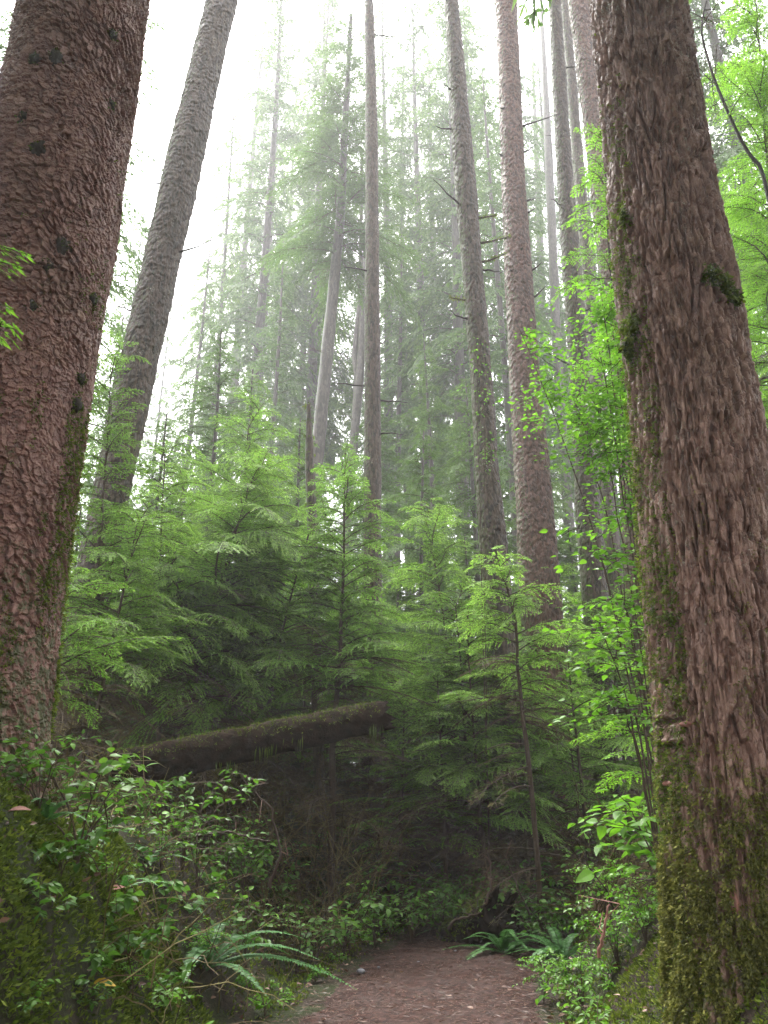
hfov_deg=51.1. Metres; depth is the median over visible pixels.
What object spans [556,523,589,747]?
hemlock tree
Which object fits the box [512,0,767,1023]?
spruce tree
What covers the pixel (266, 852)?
salal shrub
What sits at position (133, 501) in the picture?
hemlock tree
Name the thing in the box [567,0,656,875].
spruce tree
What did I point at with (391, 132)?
hemlock tree
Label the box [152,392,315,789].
hemlock sapling
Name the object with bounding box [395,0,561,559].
hemlock tree
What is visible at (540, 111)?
hemlock tree
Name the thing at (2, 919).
leaf litter
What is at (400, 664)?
hemlock sapling
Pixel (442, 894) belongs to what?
salal shrub
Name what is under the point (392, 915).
salal shrub
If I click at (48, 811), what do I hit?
deer fern
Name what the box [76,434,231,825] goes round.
hemlock sapling
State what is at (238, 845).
bramble shrub
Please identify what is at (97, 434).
hemlock tree
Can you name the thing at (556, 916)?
salal shrub
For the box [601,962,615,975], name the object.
seedling
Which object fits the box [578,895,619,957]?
fallen branch
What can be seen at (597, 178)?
hemlock sapling
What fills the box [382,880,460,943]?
salal shrub
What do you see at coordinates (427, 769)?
hemlock sapling
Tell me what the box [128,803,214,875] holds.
bramble shrub
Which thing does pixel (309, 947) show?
bramble shrub
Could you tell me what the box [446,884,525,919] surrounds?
salal shrub
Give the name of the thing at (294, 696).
hemlock sapling
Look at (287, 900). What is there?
shrub
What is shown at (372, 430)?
spruce tree
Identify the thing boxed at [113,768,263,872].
bramble shrub
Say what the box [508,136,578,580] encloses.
hemlock tree
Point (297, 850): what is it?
bramble shrub
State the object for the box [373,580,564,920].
hemlock sapling
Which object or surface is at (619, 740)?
hemlock sapling
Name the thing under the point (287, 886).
salal shrub
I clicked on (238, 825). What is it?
bramble shrub
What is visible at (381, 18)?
hemlock tree
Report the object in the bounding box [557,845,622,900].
salal shrub
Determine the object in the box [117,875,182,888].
deer fern
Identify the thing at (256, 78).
hemlock tree
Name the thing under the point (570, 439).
hemlock tree
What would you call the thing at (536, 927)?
salal shrub
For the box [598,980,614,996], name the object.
seedling
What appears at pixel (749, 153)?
vine maple
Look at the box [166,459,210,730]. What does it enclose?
hemlock tree
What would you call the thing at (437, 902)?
salal shrub
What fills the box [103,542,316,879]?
hemlock sapling
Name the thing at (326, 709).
hemlock tree
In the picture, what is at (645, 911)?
huckleberry shrub
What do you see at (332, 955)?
seedling
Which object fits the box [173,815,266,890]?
bramble shrub
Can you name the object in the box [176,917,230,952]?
huckleberry shrub
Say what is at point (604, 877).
huckleberry shrub
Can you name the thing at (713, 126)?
hemlock tree
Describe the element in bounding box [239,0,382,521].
hemlock tree
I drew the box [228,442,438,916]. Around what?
hemlock sapling
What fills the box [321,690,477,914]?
hemlock sapling
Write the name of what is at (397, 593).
hemlock tree
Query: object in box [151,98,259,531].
hemlock tree
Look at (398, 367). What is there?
hemlock tree
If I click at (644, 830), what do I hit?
broadleaf shrub
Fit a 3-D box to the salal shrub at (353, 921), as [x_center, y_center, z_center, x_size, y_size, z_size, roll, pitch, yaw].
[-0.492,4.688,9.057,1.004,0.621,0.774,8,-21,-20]
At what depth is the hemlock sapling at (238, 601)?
13.22 m
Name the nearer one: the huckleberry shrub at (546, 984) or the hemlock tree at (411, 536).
the huckleberry shrub at (546, 984)
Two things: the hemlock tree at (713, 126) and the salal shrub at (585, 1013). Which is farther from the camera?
the hemlock tree at (713, 126)
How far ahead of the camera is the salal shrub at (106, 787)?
7.25 m
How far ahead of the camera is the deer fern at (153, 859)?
6.41 m
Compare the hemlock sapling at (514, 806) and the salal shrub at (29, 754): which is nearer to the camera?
the salal shrub at (29, 754)
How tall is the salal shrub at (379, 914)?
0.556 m
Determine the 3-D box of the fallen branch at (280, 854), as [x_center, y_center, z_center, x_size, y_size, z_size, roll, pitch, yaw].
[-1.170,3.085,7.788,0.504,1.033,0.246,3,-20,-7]
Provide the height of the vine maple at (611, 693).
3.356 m
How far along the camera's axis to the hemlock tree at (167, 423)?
20.51 m
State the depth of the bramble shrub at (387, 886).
11.24 m
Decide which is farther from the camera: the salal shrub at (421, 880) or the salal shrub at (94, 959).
the salal shrub at (421, 880)
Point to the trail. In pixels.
(420, 981)
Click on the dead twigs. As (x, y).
(625, 859)
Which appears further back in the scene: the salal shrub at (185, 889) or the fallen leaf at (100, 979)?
the salal shrub at (185, 889)
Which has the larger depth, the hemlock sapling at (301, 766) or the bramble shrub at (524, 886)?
the hemlock sapling at (301, 766)
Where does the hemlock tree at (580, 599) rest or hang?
on the ground
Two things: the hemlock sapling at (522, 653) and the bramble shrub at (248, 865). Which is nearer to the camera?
the bramble shrub at (248, 865)
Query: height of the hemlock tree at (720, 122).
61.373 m
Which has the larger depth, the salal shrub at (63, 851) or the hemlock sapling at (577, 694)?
the hemlock sapling at (577, 694)
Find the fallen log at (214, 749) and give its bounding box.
[108,700,396,792]
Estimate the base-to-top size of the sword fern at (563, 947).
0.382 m
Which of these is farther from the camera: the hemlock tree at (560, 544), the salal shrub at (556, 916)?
the hemlock tree at (560, 544)
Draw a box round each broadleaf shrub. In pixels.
[567,789,660,876]
[575,790,659,883]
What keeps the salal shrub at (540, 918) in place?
on the ground
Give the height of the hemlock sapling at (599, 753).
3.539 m
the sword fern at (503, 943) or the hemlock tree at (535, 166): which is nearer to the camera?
the sword fern at (503, 943)
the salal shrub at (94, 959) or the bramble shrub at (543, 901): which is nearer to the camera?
the salal shrub at (94, 959)
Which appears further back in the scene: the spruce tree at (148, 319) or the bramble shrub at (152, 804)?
the spruce tree at (148, 319)
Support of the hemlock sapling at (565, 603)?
on the ground
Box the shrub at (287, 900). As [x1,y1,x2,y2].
[265,884,332,940]
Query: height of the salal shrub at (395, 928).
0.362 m
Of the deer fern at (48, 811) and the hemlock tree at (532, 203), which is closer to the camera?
the deer fern at (48, 811)
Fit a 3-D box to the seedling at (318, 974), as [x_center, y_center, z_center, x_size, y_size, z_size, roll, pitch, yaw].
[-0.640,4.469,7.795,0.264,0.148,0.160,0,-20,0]
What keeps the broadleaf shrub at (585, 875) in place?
on the ground
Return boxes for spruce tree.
[0,0,150,823]
[50,0,237,816]
[334,0,406,821]
[433,0,545,921]
[495,0,585,883]
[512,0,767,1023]
[546,0,637,763]
[547,0,628,902]
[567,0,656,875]
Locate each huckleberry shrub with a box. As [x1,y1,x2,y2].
[116,955,156,993]
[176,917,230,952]
[512,954,590,1003]
[522,942,624,1007]
[555,897,644,967]
[562,858,653,916]
[597,868,659,944]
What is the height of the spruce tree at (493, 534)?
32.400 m
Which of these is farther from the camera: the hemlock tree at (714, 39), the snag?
the hemlock tree at (714, 39)
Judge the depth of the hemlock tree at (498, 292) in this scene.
36.95 m
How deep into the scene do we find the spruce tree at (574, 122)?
21.63 m
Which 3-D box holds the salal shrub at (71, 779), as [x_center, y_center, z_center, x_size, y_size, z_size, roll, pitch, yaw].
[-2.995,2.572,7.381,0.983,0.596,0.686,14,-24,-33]
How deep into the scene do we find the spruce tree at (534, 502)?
16.57 m
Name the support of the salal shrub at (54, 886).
on the ground
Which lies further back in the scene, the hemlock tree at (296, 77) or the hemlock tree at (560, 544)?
the hemlock tree at (296, 77)
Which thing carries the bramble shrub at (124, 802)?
on the ground
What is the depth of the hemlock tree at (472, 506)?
23.70 m
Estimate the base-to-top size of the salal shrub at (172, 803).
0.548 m
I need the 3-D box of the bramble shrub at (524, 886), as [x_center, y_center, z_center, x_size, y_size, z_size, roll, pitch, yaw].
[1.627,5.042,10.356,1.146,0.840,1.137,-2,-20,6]
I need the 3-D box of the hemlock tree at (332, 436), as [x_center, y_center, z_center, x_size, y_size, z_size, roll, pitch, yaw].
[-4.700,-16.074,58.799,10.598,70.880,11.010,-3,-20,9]
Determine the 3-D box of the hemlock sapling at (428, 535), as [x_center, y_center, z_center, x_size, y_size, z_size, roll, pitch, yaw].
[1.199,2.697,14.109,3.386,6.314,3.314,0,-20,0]
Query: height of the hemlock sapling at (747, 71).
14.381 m
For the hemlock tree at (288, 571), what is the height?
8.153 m
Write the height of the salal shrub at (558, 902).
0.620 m
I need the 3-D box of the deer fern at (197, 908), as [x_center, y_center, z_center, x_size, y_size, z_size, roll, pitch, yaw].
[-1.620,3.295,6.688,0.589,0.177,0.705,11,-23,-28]
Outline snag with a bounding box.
[301,402,327,845]
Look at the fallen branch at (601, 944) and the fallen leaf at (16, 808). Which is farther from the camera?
the fallen branch at (601, 944)
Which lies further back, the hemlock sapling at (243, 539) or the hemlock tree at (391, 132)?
the hemlock tree at (391, 132)
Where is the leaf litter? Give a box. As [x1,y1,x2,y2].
[0,788,766,1023]
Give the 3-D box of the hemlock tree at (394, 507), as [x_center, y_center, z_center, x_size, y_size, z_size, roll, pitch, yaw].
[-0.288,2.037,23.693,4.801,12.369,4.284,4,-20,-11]
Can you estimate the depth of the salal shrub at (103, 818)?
6.12 m
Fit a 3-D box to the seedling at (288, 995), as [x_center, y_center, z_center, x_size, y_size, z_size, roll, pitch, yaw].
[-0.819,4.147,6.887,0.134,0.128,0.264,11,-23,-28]
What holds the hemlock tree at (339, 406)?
on the ground
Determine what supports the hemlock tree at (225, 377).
on the ground
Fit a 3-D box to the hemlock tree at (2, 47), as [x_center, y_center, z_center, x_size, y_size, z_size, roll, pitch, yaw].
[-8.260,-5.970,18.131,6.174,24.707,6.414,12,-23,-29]
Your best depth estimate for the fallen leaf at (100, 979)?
4.40 m
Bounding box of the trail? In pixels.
[298,910,589,1023]
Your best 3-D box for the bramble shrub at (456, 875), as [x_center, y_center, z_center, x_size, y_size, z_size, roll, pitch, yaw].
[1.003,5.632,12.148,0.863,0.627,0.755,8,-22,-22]
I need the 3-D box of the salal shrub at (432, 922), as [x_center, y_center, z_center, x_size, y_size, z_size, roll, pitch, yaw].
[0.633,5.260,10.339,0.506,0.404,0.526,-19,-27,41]
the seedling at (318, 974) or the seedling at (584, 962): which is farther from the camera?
the seedling at (318, 974)
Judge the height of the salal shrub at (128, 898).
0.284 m
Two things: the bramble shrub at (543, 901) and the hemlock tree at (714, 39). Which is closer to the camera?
the bramble shrub at (543, 901)
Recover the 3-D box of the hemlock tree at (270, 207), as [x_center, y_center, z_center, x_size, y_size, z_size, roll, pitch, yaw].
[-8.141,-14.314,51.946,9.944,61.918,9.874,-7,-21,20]
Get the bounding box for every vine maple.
[450,338,510,873]
[497,263,655,779]
[537,513,660,868]
[690,0,767,203]
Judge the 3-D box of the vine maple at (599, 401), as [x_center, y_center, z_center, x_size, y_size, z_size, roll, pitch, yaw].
[2.347,0.469,7.462,2.322,5.941,2.265,0,-20,0]
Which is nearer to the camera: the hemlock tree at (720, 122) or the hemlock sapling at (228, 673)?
the hemlock sapling at (228, 673)
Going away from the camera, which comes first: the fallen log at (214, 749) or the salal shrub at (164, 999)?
the salal shrub at (164, 999)
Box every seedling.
[235,975,247,986]
[237,975,261,991]
[247,993,289,1015]
[265,980,278,990]
[277,987,293,1003]
[305,966,324,981]
[308,964,330,982]
[325,951,341,960]
[336,953,346,960]
[364,930,379,945]
[549,956,575,972]
[572,955,588,971]
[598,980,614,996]
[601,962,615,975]
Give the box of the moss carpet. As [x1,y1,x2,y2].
[0,753,767,1023]
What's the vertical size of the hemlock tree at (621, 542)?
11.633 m
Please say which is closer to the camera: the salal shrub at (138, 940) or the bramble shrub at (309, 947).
the salal shrub at (138, 940)
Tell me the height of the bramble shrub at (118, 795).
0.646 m
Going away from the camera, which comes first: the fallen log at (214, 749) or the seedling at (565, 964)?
the seedling at (565, 964)
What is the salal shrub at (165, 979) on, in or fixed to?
on the ground
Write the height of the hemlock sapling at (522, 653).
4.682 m
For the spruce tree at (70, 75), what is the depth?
6.52 m
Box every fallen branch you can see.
[185,820,269,843]
[240,775,287,888]
[447,897,481,930]
[482,850,492,904]
[503,839,530,915]
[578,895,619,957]
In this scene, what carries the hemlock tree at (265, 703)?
on the ground
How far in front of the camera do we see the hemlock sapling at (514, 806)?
11.64 m
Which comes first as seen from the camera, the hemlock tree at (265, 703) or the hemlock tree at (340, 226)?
the hemlock tree at (265, 703)
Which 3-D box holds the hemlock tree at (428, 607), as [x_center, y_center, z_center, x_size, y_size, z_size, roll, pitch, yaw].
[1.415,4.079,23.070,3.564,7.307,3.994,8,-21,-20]
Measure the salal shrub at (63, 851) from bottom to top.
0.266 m
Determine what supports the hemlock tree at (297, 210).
on the ground
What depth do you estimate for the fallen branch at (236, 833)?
7.70 m
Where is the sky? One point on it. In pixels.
(170, 53)
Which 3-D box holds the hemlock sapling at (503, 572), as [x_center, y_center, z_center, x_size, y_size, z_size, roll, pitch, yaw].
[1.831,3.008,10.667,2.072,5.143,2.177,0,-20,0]
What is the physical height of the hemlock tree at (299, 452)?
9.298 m
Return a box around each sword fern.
[182,922,356,994]
[442,929,550,959]
[503,927,586,964]
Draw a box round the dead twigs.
[21,691,656,1023]
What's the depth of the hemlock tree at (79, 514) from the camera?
21.05 m
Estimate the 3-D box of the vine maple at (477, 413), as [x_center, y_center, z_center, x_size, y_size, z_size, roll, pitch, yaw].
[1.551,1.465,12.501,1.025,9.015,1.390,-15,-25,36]
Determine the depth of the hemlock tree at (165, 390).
77.42 m
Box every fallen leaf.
[9,806,29,810]
[94,978,115,985]
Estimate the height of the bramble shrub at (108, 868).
0.454 m
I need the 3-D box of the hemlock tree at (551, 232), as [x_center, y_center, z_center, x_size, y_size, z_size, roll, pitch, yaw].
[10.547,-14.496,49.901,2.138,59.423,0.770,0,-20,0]
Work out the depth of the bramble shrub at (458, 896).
10.72 m
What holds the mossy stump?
on the ground
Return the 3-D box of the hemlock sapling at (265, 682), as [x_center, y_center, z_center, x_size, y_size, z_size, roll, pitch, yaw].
[-1.569,2.661,12.668,3.404,5.823,3.473,0,-20,0]
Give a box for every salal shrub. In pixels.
[0,722,117,808]
[0,736,171,863]
[17,979,60,1014]
[18,873,94,923]
[29,828,109,876]
[50,763,103,817]
[56,761,122,807]
[72,974,122,1011]
[81,941,120,980]
[83,808,135,840]
[98,884,144,924]
[102,917,178,959]
[136,793,211,833]
[143,871,218,920]
[147,981,202,1012]
[150,962,195,995]
[195,811,243,858]
[198,861,239,899]
[217,838,286,894]
[239,862,308,907]
[272,916,347,963]
[293,892,327,911]
[304,899,390,955]
[326,922,362,952]
[336,892,391,930]
[358,891,402,936]
[367,908,414,939]
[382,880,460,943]
[401,862,459,908]
[415,904,444,935]
[422,882,486,908]
[424,890,477,921]
[431,883,494,916]
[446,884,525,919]
[482,886,556,943]
[507,906,569,956]
[510,888,595,938]
[515,909,575,942]
[529,903,583,937]
[535,984,611,1023]
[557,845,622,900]
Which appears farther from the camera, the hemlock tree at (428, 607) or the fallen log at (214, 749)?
the hemlock tree at (428, 607)
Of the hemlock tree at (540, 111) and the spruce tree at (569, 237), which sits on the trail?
the spruce tree at (569, 237)
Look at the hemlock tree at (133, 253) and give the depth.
26.05 m
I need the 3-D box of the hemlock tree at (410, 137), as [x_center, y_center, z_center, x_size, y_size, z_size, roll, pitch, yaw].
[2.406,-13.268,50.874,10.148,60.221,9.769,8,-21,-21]
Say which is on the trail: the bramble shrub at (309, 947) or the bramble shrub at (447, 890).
the bramble shrub at (447, 890)
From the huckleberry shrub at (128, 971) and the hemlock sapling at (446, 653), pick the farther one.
the hemlock sapling at (446, 653)
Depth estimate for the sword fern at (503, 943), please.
9.07 m
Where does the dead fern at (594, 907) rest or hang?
on the ground
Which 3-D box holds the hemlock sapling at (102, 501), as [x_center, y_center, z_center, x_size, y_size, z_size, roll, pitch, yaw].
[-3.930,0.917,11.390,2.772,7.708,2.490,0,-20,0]
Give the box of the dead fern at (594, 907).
[559,899,606,916]
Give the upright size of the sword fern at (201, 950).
0.467 m
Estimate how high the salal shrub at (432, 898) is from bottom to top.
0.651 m
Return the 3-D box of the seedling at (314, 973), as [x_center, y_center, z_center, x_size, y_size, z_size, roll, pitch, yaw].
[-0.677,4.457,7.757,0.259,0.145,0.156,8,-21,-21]
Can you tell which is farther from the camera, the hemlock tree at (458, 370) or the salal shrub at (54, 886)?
the hemlock tree at (458, 370)
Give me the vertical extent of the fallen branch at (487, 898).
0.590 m
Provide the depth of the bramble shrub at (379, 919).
9.43 m
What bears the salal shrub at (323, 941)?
on the ground
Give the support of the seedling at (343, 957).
on the ground
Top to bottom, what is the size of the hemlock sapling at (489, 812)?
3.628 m
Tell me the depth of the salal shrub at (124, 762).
5.04 m
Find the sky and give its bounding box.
[0,0,767,703]
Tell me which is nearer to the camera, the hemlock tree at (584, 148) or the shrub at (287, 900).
the shrub at (287, 900)
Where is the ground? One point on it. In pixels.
(226, 1001)
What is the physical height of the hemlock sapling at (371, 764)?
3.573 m
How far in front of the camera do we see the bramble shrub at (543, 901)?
9.49 m
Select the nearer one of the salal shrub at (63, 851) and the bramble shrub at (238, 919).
the salal shrub at (63, 851)
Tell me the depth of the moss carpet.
4.96 m
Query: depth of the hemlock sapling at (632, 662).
9.01 m
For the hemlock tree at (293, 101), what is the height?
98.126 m
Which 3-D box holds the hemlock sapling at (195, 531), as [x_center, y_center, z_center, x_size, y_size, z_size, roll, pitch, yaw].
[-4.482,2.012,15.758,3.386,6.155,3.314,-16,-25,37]
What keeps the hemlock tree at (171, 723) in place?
on the ground
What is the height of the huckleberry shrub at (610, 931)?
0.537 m
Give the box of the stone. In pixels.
[356,968,364,973]
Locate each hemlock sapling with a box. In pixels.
[0,245,33,348]
[51,497,207,816]
[51,554,182,816]
[52,330,187,817]
[53,445,354,839]
[59,517,163,815]
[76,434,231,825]
[89,460,223,749]
[103,500,290,839]
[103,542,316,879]
[126,543,321,873]
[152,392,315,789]
[171,507,390,878]
[173,671,310,792]
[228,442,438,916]
[255,467,376,796]
[282,549,463,825]
[289,641,447,853]
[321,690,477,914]
[371,497,550,850]
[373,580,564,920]
[373,656,519,932]
[382,603,581,919]
[435,692,555,913]
[442,652,600,926]
[443,545,596,944]
[447,619,590,857]
[483,561,626,851]
[508,618,655,931]
[517,691,641,925]
[538,588,656,888]
[551,123,632,484]
[570,612,658,929]
[625,646,646,728]
[702,0,767,431]
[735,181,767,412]
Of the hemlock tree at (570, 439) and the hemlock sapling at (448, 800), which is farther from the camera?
the hemlock tree at (570, 439)
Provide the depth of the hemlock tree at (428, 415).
31.37 m
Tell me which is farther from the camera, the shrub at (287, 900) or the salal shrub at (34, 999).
the shrub at (287, 900)
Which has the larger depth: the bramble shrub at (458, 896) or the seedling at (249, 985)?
the bramble shrub at (458, 896)
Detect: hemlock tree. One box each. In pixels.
[0,6,131,491]
[8,6,172,404]
[61,315,149,713]
[62,503,115,730]
[78,204,161,732]
[88,483,144,730]
[89,413,200,753]
[94,523,216,745]
[115,370,310,740]
[125,293,185,724]
[134,325,251,711]
[139,225,231,549]
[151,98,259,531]
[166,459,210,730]
[173,0,299,487]
[176,559,328,777]
[178,0,338,503]
[221,0,303,458]
[228,237,309,694]
[233,39,334,556]
[233,106,356,558]
[235,418,355,723]
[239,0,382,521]
[255,11,428,610]
[257,0,392,551]
[274,502,325,714]
[277,544,400,783]
[301,399,433,761]
[308,330,383,754]
[319,486,361,763]
[331,0,454,601]
[337,40,456,744]
[337,485,408,768]
[339,214,447,769]
[341,566,460,789]
[342,0,499,739]
[350,428,485,786]
[380,0,468,630]
[380,0,550,670]
[382,331,480,631]
[387,537,466,769]
[390,473,427,730]
[394,535,514,781]
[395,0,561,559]
[410,378,521,752]
[433,0,556,531]
[436,62,580,665]
[472,0,619,554]
[484,505,519,642]
[487,442,587,739]
[487,581,590,748]
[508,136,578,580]
[522,35,617,590]
[529,0,552,491]
[538,0,578,651]
[549,81,616,475]
[554,167,625,594]
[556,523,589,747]
[565,550,634,752]
[593,3,767,415]
[617,508,629,640]
[690,0,767,397]
[690,4,763,387]
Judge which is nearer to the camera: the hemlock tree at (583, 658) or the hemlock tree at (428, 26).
the hemlock tree at (583, 658)
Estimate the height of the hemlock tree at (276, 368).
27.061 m
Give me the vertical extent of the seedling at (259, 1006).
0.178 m
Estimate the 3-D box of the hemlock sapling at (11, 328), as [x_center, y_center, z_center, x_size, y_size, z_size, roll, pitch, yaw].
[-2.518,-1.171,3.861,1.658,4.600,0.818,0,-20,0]
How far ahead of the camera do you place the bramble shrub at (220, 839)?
10.57 m
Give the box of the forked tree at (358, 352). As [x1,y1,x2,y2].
[329,49,408,642]
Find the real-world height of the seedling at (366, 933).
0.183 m
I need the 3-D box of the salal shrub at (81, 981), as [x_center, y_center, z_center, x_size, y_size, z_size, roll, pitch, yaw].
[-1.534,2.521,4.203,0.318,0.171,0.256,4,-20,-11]
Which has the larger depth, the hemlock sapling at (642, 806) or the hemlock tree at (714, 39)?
the hemlock tree at (714, 39)
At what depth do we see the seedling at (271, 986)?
7.25 m
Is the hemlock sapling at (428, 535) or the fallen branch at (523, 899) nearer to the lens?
the fallen branch at (523, 899)
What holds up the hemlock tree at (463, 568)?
on the ground
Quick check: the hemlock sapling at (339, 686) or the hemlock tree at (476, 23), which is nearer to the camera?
the hemlock sapling at (339, 686)
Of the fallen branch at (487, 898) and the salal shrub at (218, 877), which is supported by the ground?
the salal shrub at (218, 877)
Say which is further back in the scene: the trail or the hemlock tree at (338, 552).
the hemlock tree at (338, 552)
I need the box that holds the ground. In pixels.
[0,733,767,1023]
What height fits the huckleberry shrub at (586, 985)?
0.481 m
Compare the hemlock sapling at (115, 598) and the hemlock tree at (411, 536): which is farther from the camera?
the hemlock tree at (411, 536)
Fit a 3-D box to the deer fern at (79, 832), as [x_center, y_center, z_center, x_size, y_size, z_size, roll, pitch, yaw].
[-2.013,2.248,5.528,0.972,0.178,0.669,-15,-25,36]
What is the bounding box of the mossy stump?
[436,884,519,944]
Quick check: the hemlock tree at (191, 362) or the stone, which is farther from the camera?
the hemlock tree at (191, 362)
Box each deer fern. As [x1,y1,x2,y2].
[31,798,109,821]
[77,826,137,853]
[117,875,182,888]
[127,842,193,865]
[184,897,220,915]
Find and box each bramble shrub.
[64,828,180,900]
[65,771,162,818]
[76,786,159,816]
[110,781,182,829]
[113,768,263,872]
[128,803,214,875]
[173,812,283,869]
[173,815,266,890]
[179,819,270,876]
[199,806,262,839]
[203,827,278,897]
[210,886,286,969]
[227,835,322,887]
[252,901,350,974]
[338,879,407,949]
[346,845,418,906]
[391,875,463,926]
[413,872,485,912]
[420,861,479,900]
[464,854,566,930]
[465,868,553,915]
[518,878,592,937]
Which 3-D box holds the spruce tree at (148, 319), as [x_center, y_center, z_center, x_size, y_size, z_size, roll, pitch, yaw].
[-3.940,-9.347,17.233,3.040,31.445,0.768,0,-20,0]
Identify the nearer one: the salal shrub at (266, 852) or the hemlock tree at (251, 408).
the salal shrub at (266, 852)
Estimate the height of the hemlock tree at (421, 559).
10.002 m
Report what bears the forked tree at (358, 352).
on the ground
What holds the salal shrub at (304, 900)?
on the ground
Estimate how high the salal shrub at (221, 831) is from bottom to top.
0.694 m
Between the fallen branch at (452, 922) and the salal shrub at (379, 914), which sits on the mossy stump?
the fallen branch at (452, 922)
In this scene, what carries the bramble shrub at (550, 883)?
on the trail
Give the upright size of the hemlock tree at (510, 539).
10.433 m
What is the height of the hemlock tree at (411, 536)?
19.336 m
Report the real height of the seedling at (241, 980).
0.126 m
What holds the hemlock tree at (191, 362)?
on the ground
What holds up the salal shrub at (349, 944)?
on the ground
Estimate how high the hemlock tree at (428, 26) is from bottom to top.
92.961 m
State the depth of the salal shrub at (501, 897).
9.83 m
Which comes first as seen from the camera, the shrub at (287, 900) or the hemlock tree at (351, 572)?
the shrub at (287, 900)
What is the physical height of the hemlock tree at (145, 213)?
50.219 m
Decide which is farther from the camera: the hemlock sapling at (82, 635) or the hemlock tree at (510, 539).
the hemlock tree at (510, 539)
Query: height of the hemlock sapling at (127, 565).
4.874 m

